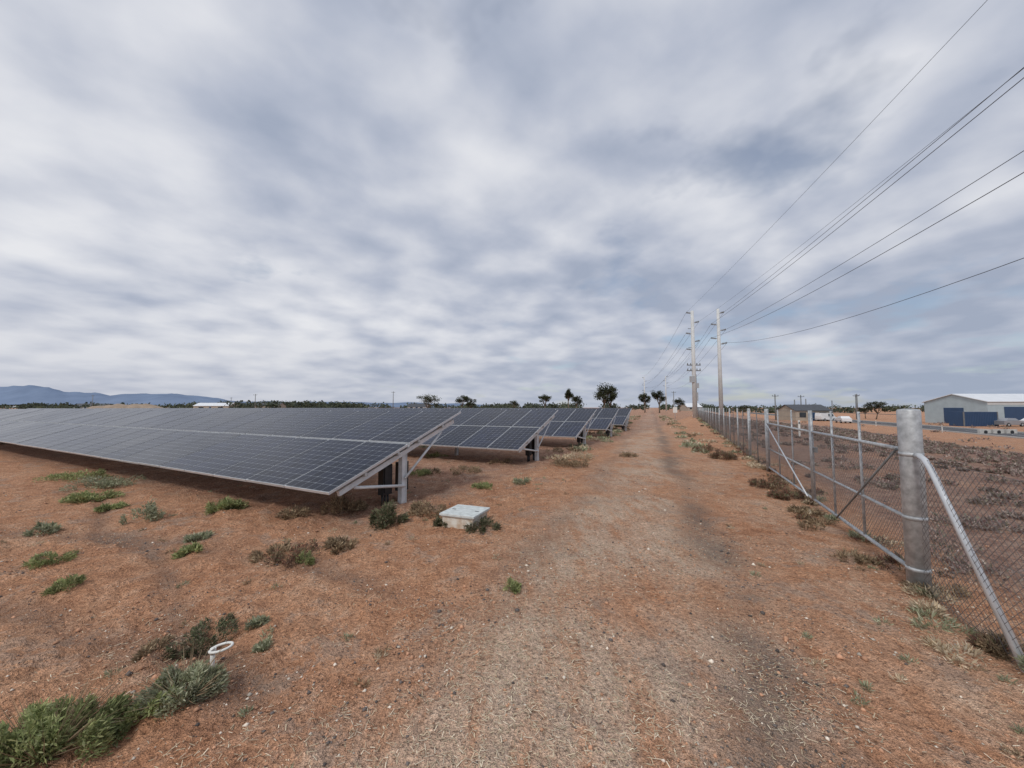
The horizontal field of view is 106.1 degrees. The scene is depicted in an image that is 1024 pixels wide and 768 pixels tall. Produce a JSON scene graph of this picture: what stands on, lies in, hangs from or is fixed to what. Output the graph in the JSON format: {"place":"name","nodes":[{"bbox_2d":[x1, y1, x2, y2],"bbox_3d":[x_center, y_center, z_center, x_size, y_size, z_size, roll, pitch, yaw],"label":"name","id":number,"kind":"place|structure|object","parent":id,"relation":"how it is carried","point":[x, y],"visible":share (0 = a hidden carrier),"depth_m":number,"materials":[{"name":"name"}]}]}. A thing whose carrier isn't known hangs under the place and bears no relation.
{"place":"outdoors","nodes":[
{"label":"outdoors","id":0,"kind":"place"},
{"bbox_2d":[193,403,238,407],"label":"farm shed","id":1,"kind":"structure","parent":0,"point":[208,405],"depth_m":239.82,"materials":[{"name":"metal"}]},
{"bbox_2d":[0,385,522,407],"bbox_3d":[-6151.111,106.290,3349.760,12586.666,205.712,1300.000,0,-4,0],"label":"hills","id":2,"kind":"structure","parent":0,"point":[14,395],"depth_m":2905.51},
{"bbox_2d":[0,408,1023,767],"bbox_3d":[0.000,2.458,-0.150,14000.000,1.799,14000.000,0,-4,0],"label":"ground","id":3,"kind":"structure","parent":0,"point":[648,438],"depth_m":3.10,"materials":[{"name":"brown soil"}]},
{"bbox_2d":[22,521,63,536],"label":"dry weed","id":4,"kind":"object","parent":3,"relation":"on","point":[44,527],"visible":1,"depth_m":5.08,"materials":[{"name":"green plant"}]},
{"bbox_2d":[22,546,79,569],"bbox_3d":[-4.908,1.835,4.097,0.467,0.159,0.450,-2,-4,30],"label":"green weed","id":5,"kind":"object","parent":3,"relation":"on","point":[33,562],"visible":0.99,"depth_m":4.06,"materials":[{"name":"green plant"}]},
{"bbox_2d":[39,572,90,595],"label":"green weed","id":6,"kind":"object","parent":3,"relation":"on","point":[59,584],"visible":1,"depth_m":3.48,"materials":[{"name":"green plant"}]},
{"bbox_2d":[0,662,142,767],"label":"saltbush","id":7,"kind":"object","parent":3,"relation":"on","point":[33,736],"visible":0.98,"depth_m":1.86,"materials":[{"name":"green plant"}]},
{"bbox_2d":[32,467,115,482],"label":"saltbush","id":8,"kind":"object","parent":3,"relation":"on","point":[65,475],"visible":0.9,"depth_m":8.70,"materials":[{"name":"green plant"}]},
{"bbox_2d":[58,489,125,502],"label":"saltbush","id":9,"kind":"object","parent":3,"relation":"on","point":[85,496],"visible":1,"depth_m":6.77,"materials":[{"name":"green plant"}]},
{"bbox_2d":[76,404,109,407],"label":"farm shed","id":10,"kind":"structure","parent":3,"relation":"on","point":[90,405],"depth_m":257.49,"materials":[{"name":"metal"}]},
{"bbox_2d":[56,475,146,491],"bbox_3d":[-8.561,2.035,8.070,1.382,0.306,1.383,0,-4,0],"label":"saltbush","id":11,"kind":"object","parent":3,"relation":"on","point":[104,482],"visible":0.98,"depth_m":7.96,"materials":[{"name":"green plant"}]},
{"bbox_2d":[92,501,130,512],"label":"green weed","id":12,"kind":"object","parent":3,"relation":"on","point":[105,507],"visible":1,"depth_m":6.27,"materials":[{"name":"green plant"}]},
{"bbox_2d":[88,403,162,407],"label":"earth mound","id":13,"kind":"object","parent":3,"relation":"on","point":[145,405],"visible":0.52,"depth_m":202.53,"materials":[{"name":"brown soil"}]},
{"bbox_2d":[92,669,180,746],"bbox_3d":[-2.010,1.745,2.095,0.357,0.172,0.402,0,-4,0],"label":"saltbush","id":14,"kind":"object","parent":3,"relation":"on","point":[125,725],"visible":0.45,"depth_m":2.03,"materials":[{"name":"green plant"}]},
{"bbox_2d":[118,495,165,524],"bbox_3d":[-5.342,1.821,5.602,0.498,0.378,0.466,0,-4,0],"label":"dry weed","id":15,"kind":"object","parent":3,"relation":"on","point":[151,511],"visible":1,"depth_m":5.60,"materials":[{"name":"green plant"}]},
{"bbox_2d":[130,633,180,664],"bbox_3d":[-2.416,1.804,2.632,0.303,0.164,0.286,2,-4,-27],"label":"dry weed","id":16,"kind":"object","parent":3,"relation":"on","point":[149,647],"visible":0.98,"depth_m":2.61,"materials":[{"name":"brown plant"}]},
{"bbox_2d":[122,642,239,720],"bbox_3d":[-1.871,1.711,2.198,0.544,0.250,0.521,0,-4,0],"label":"saltbush","id":17,"kind":"object","parent":3,"relation":"on","point":[202,679],"visible":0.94,"depth_m":2.20,"materials":[{"name":"green plant"}]},
{"bbox_2d":[171,541,203,558],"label":"green weed","id":18,"kind":"object","parent":3,"relation":"on","point":[196,546],"visible":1,"depth_m":4.35,"materials":[{"name":"green plant"}]},
{"bbox_2d":[183,529,215,542],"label":"green weed","id":19,"kind":"object","parent":3,"relation":"on","point":[203,535],"visible":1,"depth_m":4.76,"materials":[{"name":"green plant"}]},
{"bbox_2d":[163,611,240,660],"bbox_3d":[-2.225,1.800,2.774,0.447,0.187,0.426,3,-5,-42],"label":"dry weed","id":20,"kind":"object","parent":3,"relation":"on","point":[195,631],"visible":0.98,"depth_m":2.73,"materials":[{"name":"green plant"}]},
{"bbox_2d":[208,641,233,666],"bbox_3d":[-1.892,1.796,2.495,0.150,0.208,0.115,0,-4,0],"label":"pvc standpipe","id":21,"kind":"object","parent":3,"relation":"on","point":[212,650],"visible":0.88,"depth_m":2.49,"materials":[{"name":"white plastic"}]},
{"bbox_2d":[0,409,460,505],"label":"solar panel array","id":22,"kind":"object","parent":3,"relation":"on","point":[326,452],"visible":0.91,"depth_m":8.27,"materials":[{"name":"glass"}]},
{"bbox_2d":[203,496,257,514],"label":"saltbush","id":23,"kind":"object","parent":3,"relation":"on","point":[228,503],"visible":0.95,"depth_m":6.13,"materials":[{"name":"green plant"}]},
{"bbox_2d":[243,614,270,633],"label":"green weed","id":24,"kind":"object","parent":3,"relation":"on","point":[257,621],"visible":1,"depth_m":2.90,"materials":[{"name":"green plant"}]},
{"bbox_2d":[249,633,274,652],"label":"green weed","id":25,"kind":"object","parent":3,"relation":"on","point":[263,645],"visible":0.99,"depth_m":2.62,"materials":[{"name":"green plant"}]},
{"bbox_2d":[246,542,293,562],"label":"dry weed","id":26,"kind":"object","parent":3,"relation":"on","point":[257,555],"visible":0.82,"depth_m":4.41,"materials":[{"name":"brown plant"}]},
{"bbox_2d":[254,403,285,407],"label":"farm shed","id":27,"kind":"structure","parent":3,"relation":"on","point":[283,405],"depth_m":267.96,"materials":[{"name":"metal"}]},
{"bbox_2d":[28,408,557,461],"bbox_3d":[-26.366,2.630,26.312,61.710,1.882,3.064,-2,-4,28],"label":"solar panel array","id":28,"kind":"object","parent":3,"relation":"on","point":[515,430],"visible":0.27,"depth_m":12.50,"materials":[{"name":"glass"}]},
{"bbox_2d":[275,504,311,520],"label":"dry weed","id":29,"kind":"object","parent":3,"relation":"on","point":[295,512],"visible":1,"depth_m":5.79,"materials":[{"name":"brown plant"}]},
{"bbox_2d":[263,536,326,567],"bbox_3d":[-2.394,1.866,4.222,0.656,0.253,0.652,0,-4,0],"label":"dry weed","id":30,"kind":"object","parent":3,"relation":"on","point":[277,559],"visible":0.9,"depth_m":4.22,"materials":[{"name":"brown plant"}]},
{"bbox_2d":[295,549,315,565],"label":"green weed","id":31,"kind":"object","parent":3,"relation":"on","point":[308,558],"visible":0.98,"depth_m":4.08,"materials":[{"name":"green plant"}]},
{"bbox_2d":[321,534,358,554],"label":"dry weed","id":32,"kind":"object","parent":3,"relation":"on","point":[338,543],"visible":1,"depth_m":4.45,"materials":[{"name":"brown plant"}]},
{"bbox_2d":[319,492,369,515],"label":"dry weed","id":33,"kind":"object","parent":3,"relation":"on","point":[360,504],"visible":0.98,"depth_m":5.99,"materials":[{"name":"brown plant"}]},
{"bbox_2d":[94,408,596,445],"bbox_3d":[-24.026,2.907,30.904,61.710,1.874,3.064,-2,-4,28],"label":"solar panel array","id":34,"kind":"object","parent":3,"relation":"on","point":[571,423],"visible":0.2,"depth_m":16.90,"materials":[{"name":"glass"}]},
{"bbox_2d":[368,499,409,529],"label":"saltbush","id":35,"kind":"object","parent":3,"relation":"on","point":[385,516],"visible":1,"depth_m":5.40,"materials":[{"name":"green plant"}]},
{"bbox_2d":[408,468,431,476],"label":"green weed","id":36,"kind":"object","parent":3,"relation":"on","point":[423,471],"visible":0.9,"depth_m":9.32,"materials":[{"name":"green plant"}]},
{"bbox_2d":[224,408,618,436],"bbox_3d":[-25.101,3.351,38.088,69.805,1.884,3.064,-2,-4,28],"label":"solar panel array","id":37,"kind":"object","parent":3,"relation":"on","point":[602,419],"visible":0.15,"depth_m":22.13,"materials":[{"name":"glass"}]},
{"bbox_2d":[407,498,446,517],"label":"dry weed","id":38,"kind":"object","parent":3,"relation":"on","point":[417,506],"visible":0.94,"depth_m":5.94,"materials":[{"name":"brown plant"}]},
{"bbox_2d":[417,394,441,407],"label":"gum tree","id":39,"kind":"object","parent":3,"relation":"on","point":[427,400],"visible":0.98,"depth_m":114.67,"materials":[{"name":"green plant"}]},
{"bbox_2d":[431,516,447,526],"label":"dry weed","id":40,"kind":"object","parent":3,"relation":"on","point":[437,521],"visible":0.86,"depth_m":5.32,"materials":[{"name":"green plant"}]},
{"bbox_2d":[0,400,924,412],"bbox_3d":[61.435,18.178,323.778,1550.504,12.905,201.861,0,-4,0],"label":"distant trees","id":41,"kind":"object","parent":3,"relation":"on","point":[295,404],"visible":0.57,"depth_m":256.73,"materials":[{"name":"green plant"}]},
{"bbox_2d":[455,395,469,407],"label":"gum tree","id":42,"kind":"object","parent":3,"relation":"on","point":[463,399],"visible":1,"depth_m":124.34,"materials":[{"name":"green plant"}]},
{"bbox_2d":[439,504,489,528],"bbox_3d":[-0.660,1.912,5.443,0.530,0.255,0.530,-1,-4,21],"label":"concrete pit","id":43,"kind":"object","parent":3,"relation":"on","point":[458,516],"visible":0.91,"depth_m":5.28,"materials":[{"name":"white concrete"}]},
{"bbox_2d":[450,465,481,474],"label":"dry weed","id":44,"kind":"object","parent":3,"relation":"on","point":[463,468],"visible":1,"depth_m":9.75,"materials":[{"name":"brown plant"}]},
{"bbox_2d":[465,399,476,407],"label":"gum tree","id":45,"kind":"object","parent":3,"relation":"on","point":[469,403],"visible":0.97,"depth_m":129.61,"materials":[{"name":"green plant"}]},
{"bbox_2d":[471,481,492,488],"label":"green weed","id":46,"kind":"object","parent":3,"relation":"on","point":[483,485],"visible":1,"depth_m":7.87,"materials":[{"name":"green plant"}]},
{"bbox_2d":[463,516,501,533],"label":"dry weed","id":47,"kind":"object","parent":3,"relation":"on","point":[485,521],"visible":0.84,"depth_m":5.17,"materials":[{"name":"green plant"}]},
{"bbox_2d":[365,408,630,430],"bbox_3d":[-22.651,3.682,43.578,69.805,1.875,3.064,-2,-4,28],"label":"solar panel array","id":48,"kind":"object","parent":3,"relation":"on","point":[622,415],"visible":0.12,"depth_m":28.19,"materials":[{"name":"glass"}]},
{"bbox_2d":[0,415,1023,767],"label":"dry grass","id":49,"kind":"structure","parent":3,"relation":"on","point":[934,609],"depth_m":3.57,"materials":[{"name":"brown plant"}]},
{"bbox_2d":[503,575,521,593],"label":"green weed","id":50,"kind":"object","parent":3,"relation":"on","point":[513,586],"visible":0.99,"depth_m":3.46,"materials":[{"name":"green plant"}]},
{"bbox_2d":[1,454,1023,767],"bbox_3d":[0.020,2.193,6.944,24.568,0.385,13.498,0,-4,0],"label":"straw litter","id":51,"kind":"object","parent":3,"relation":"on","point":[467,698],"visible":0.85,"depth_m":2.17,"materials":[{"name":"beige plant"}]},
{"bbox_2d":[509,400,519,407],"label":"gum tree","id":52,"kind":"object","parent":3,"relation":"on","point":[514,403],"visible":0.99,"depth_m":169.71,"materials":[{"name":"green plant"}]},
{"bbox_2d":[512,477,531,484],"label":"dry weed","id":53,"kind":"object","parent":3,"relation":"on","point":[519,480],"visible":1,"depth_m":8.40,"materials":[{"name":"beige plant"}]},
{"bbox_2d":[538,394,551,407],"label":"gum tree","id":54,"kind":"object","parent":3,"relation":"on","point":[544,397],"visible":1,"depth_m":129.66,"materials":[{"name":"green plant"}]},
{"bbox_2d":[564,389,573,407],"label":"gum tree","id":55,"kind":"object","parent":3,"relation":"on","point":[568,394],"visible":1,"depth_m":124.42,"materials":[{"name":"green plant"}]},
{"bbox_2d":[550,454,589,467],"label":"dry grass clump","id":56,"kind":"object","parent":3,"relation":"on","point":[566,462],"visible":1,"depth_m":10.88,"materials":[{"name":"beige plant"}]},
{"bbox_2d":[571,396,582,407],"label":"gum tree","id":57,"kind":"object","parent":3,"relation":"on","point":[576,399],"visible":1,"depth_m":139.87,"materials":[{"name":"green plant"}]},
{"bbox_2d":[563,450,594,459],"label":"dry grass clump","id":58,"kind":"object","parent":3,"relation":"on","point":[570,456],"visible":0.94,"depth_m":12.41,"materials":[{"name":"beige plant"}]},
{"bbox_2d":[532,408,631,426],"bbox_3d":[-20.901,4.020,49.068,69.805,1.878,3.064,-2,-4,28],"label":"solar panel array","id":59,"kind":"object","parent":3,"relation":"on","point":[591,408],"visible":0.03,"depth_m":35.67,"materials":[{"name":"glass"}]},
{"bbox_2d":[594,382,617,407],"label":"gum tree","id":60,"kind":"object","parent":3,"relation":"on","point":[603,392],"visible":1,"depth_m":99.34,"materials":[{"name":"green plant"}]},
{"bbox_2d":[606,392,617,407],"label":"gum tree","id":61,"kind":"object","parent":3,"relation":"on","point":[612,398],"visible":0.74,"depth_m":103.24,"materials":[{"name":"green plant"}]},
{"bbox_2d":[617,452,637,457],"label":"dry weed","id":62,"kind":"object","parent":3,"relation":"on","point":[625,454],"visible":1,"depth_m":12.71,"materials":[{"name":"brown plant"}]},
{"bbox_2d":[638,392,650,412],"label":"gum tree","id":63,"kind":"object","parent":3,"relation":"on","point":[643,398],"visible":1,"depth_m":124.62,"materials":[{"name":"green plant"}]},
{"bbox_2d":[650,390,666,412],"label":"gum tree","id":64,"kind":"object","parent":3,"relation":"on","point":[657,396],"visible":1,"depth_m":117.75,"materials":[{"name":"green plant"}]},
{"bbox_2d":[663,376,668,410],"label":"power pole","id":65,"kind":"object","parent":3,"relation":"on","point":[665,393],"visible":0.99,"depth_m":174.93,"materials":[{"name":"concrete"}]},
{"bbox_2d":[674,397,684,410],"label":"gum tree","id":66,"kind":"object","parent":3,"relation":"on","point":[679,402],"visible":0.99,"depth_m":149.71,"materials":[{"name":"green plant"}]},
{"bbox_2d":[686,311,700,417],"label":"power pole","id":67,"kind":"object","parent":3,"relation":"on","point":[693,380],"visible":0.98,"depth_m":62.08,"materials":[{"name":"concrete"}]},
{"bbox_2d":[642,313,696,390],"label":"power lines","id":68,"kind":"object","parent":67,"relation":"attached to","point":[670,357],"visible":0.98,"depth_m":83.14,"materials":[{"name":"black metal"}]},
{"bbox_2d":[693,5,1023,320],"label":"power lines","id":69,"kind":"object","parent":67,"relation":"attached to","point":[865,128],"visible":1,"depth_m":19.00,"materials":[{"name":"black metal"}]},
{"bbox_2d":[692,443,722,452],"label":"red shrub","id":70,"kind":"object","parent":3,"relation":"on","point":[708,447],"visible":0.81,"depth_m":14.51,"materials":[{"name":"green plant"}]},
{"bbox_2d":[711,309,726,416],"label":"power pole","id":71,"kind":"object","parent":3,"relation":"on","point":[720,385],"visible":0.99,"depth_m":62.65,"materials":[{"name":"concrete"}]},
{"bbox_2d":[668,315,725,388],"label":"power lines","id":72,"kind":"object","parent":71,"relation":"attached to","point":[698,355],"visible":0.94,"depth_m":81.14,"materials":[{"name":"black metal"}]},
{"bbox_2d":[715,67,1023,342],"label":"power lines","id":73,"kind":"object","parent":71,"relation":"attached to","point":[907,223],"visible":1,"depth_m":21.61,"materials":[{"name":"black metal"}]},
{"bbox_2d":[708,447,741,459],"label":"red shrub","id":74,"kind":"object","parent":3,"relation":"on","point":[726,455],"visible":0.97,"depth_m":12.21,"materials":[{"name":"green plant"}]},
{"bbox_2d":[698,408,770,469],"bbox_3d":[19.185,3.213,37.867,0.090,1.730,61.482,-2,-4,24],"label":"chain link fence","id":75,"kind":"object","parent":3,"relation":"on","point":[703,415],"visible":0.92,"depth_m":14.88,"materials":[{"name":"metal"}]},
{"bbox_2d":[765,409,812,499],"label":"gate","id":76,"kind":"structure","parent":75,"relation":"attached to","point":[793,483],"depth_m":7.67,"materials":[{"name":"metal"}]},
{"bbox_2d":[738,405,750,415],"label":"gum tree","id":77,"kind":"object","parent":3,"relation":"on","point":[743,407],"visible":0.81,"depth_m":149.60,"materials":[{"name":"green plant"}]},
{"bbox_2d":[747,476,788,489],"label":"red shrub","id":78,"kind":"object","parent":3,"relation":"on","point":[759,482],"visible":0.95,"depth_m":8.03,"materials":[{"name":"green plant"}]},
{"bbox_2d":[772,394,776,419],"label":"utility pole","id":79,"kind":"object","parent":3,"relation":"on","point":[775,406],"visible":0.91,"depth_m":100.72,"materials":[{"name":"metal"}]},
{"bbox_2d":[767,487,804,500],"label":"red shrub","id":80,"kind":"object","parent":3,"relation":"on","point":[782,495],"visible":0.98,"depth_m":7.03,"materials":[{"name":"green plant"}]},
{"bbox_2d":[778,406,828,420],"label":"walls","id":81,"kind":"structure","parent":3,"relation":"on","point":[784,412],"depth_m":99.67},
{"bbox_2d":[776,405,832,410],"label":"roof","id":82,"kind":"structure","parent":81,"relation":"on","point":[808,407],"depth_m":99.36,"materials":[{"name":"grey metal"}]},
{"bbox_2d":[799,412,825,420],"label":"doors and windows","id":83,"kind":"structure","parent":81,"relation":"attached to","point":[802,414],"depth_m":97.64,"materials":[{"name":"grey glass"}]},
{"bbox_2d":[784,504,827,515],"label":"dry weed","id":84,"kind":"object","parent":3,"relation":"on","point":[796,509],"visible":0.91,"depth_m":6.05,"materials":[{"name":"beige plant"}]},
{"bbox_2d":[815,413,836,420],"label":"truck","id":85,"kind":"object","parent":3,"relation":"on","point":[819,416],"visible":0.81,"depth_m":94.86,"materials":[{"name":"white paint"}]},
{"bbox_2d":[835,416,851,422],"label":"parked car","id":86,"kind":"object","parent":3,"relation":"on","point":[841,419],"visible":0.81,"depth_m":82.25,"materials":[{"name":"white paint"}]},
{"bbox_2d":[855,394,858,418],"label":"utility pole","id":87,"kind":"object","parent":3,"relation":"on","point":[856,405],"visible":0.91,"depth_m":111.76,"materials":[{"name":"metal"}]},
{"bbox_2d":[857,406,869,418],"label":"gum tree","id":88,"kind":"object","parent":3,"relation":"on","point":[862,409],"visible":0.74,"depth_m":117.83,"materials":[{"name":"green plant"}]},
{"bbox_2d":[711,417,1023,591],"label":"scrub","id":89,"kind":"object","parent":3,"relation":"on","point":[988,455],"visible":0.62,"depth_m":12.60,"materials":[{"name":"brown plant"}]},
{"bbox_2d":[863,401,886,418],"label":"gum tree","id":90,"kind":"object","parent":3,"relation":"on","point":[875,404],"visible":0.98,"depth_m":109.37,"materials":[{"name":"green plant"}]},
{"bbox_2d":[896,409,1023,672],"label":"chain link fence","id":91,"kind":"object","parent":3,"relation":"on","point":[914,462],"visible":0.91,"depth_m":3.25,"materials":[{"name":"metal"}]},
{"bbox_2d":[809,411,904,565],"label":"gate","id":92,"kind":"structure","parent":91,"relation":"attached to","point":[860,492],"depth_m":4.66,"materials":[{"name":"metal"}]},
{"bbox_2d":[921,394,1023,422],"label":"industrial shed","id":93,"kind":"structure","parent":3,"relation":"on","point":[938,409],"depth_m":78.42,"materials":[{"name":"metal"}]},
{"bbox_2d":[944,402,1023,422],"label":"doors and windows","id":94,"kind":"structure","parent":93,"relation":"in","point":[1010,412],"depth_m":74.82,"materials":[{"name":"blue metal"}]},
{"bbox_2d":[948,412,998,425],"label":"shipping container","id":95,"kind":"object","parent":3,"relation":"on","point":[972,418],"visible":0.9,"depth_m":68.56,"materials":[{"name":"metal"}]},
{"bbox_2d":[964,623,1023,661],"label":"dry weed","id":96,"kind":"object","parent":3,"relation":"on","point":[1003,654],"visible":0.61,"depth_m":2.61,"materials":[{"name":"brown plant"}]},
{"bbox_2d":[977,429,1017,432],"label":"culvert headwall","id":97,"kind":"object","parent":3,"relation":"on","point":[996,430],"visible":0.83,"depth_m":49.58,"materials":[{"name":"concrete"}]},
{"bbox_2d":[994,418,1023,426],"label":"parked car","id":98,"kind":"object","parent":3,"relation":"on","point":[1007,422],"visible":0.94,"depth_m":67.42,"materials":[{"name":"silver metal"}]},
{"bbox_2d":[1006,653,1023,673],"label":"green weed","id":99,"kind":"object","parent":3,"relation":"on","point":[1020,658],"visible":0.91,"depth_m":2.42,"materials":[{"name":"green plant"}]},
{"bbox_2d":[0,0,1023,407],"label":"sky","id":100,"kind":"structure","parent":0,"point":[484,201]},
{"bbox_2d":[680,405,701,410],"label":"walls","id":101,"kind":"structure","parent":0,"point":[683,408],"depth_m":192.00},
{"bbox_2d":[685,403,701,406],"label":"roof","id":102,"kind":"structure","parent":101,"relation":"on","point":[690,405],"depth_m":191.26,"materials":[{"name":"metal"}]},
{"bbox_2d":[744,412,1023,436],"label":"road","id":103,"kind":"structure","parent":0,"point":[964,430],"depth_m":58.47,"materials":[{"name":"grey asphalt"}]},
{"bbox_2d":[741,412,1023,438],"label":"kerb","id":104,"kind":"structure","parent":103,"relation":"on","point":[939,426],"depth_m":57.62,"materials":[{"name":"concrete"}]},
{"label":"walls","id":105,"kind":"object","parent":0,"visible":0},
{"bbox_2d":[407,404,426,406],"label":"roof","id":106,"kind":"structure","parent":105,"relation":"on","point":[416,405],"depth_m":216.30,"materials":[{"name":"grey metal"}]}
]}

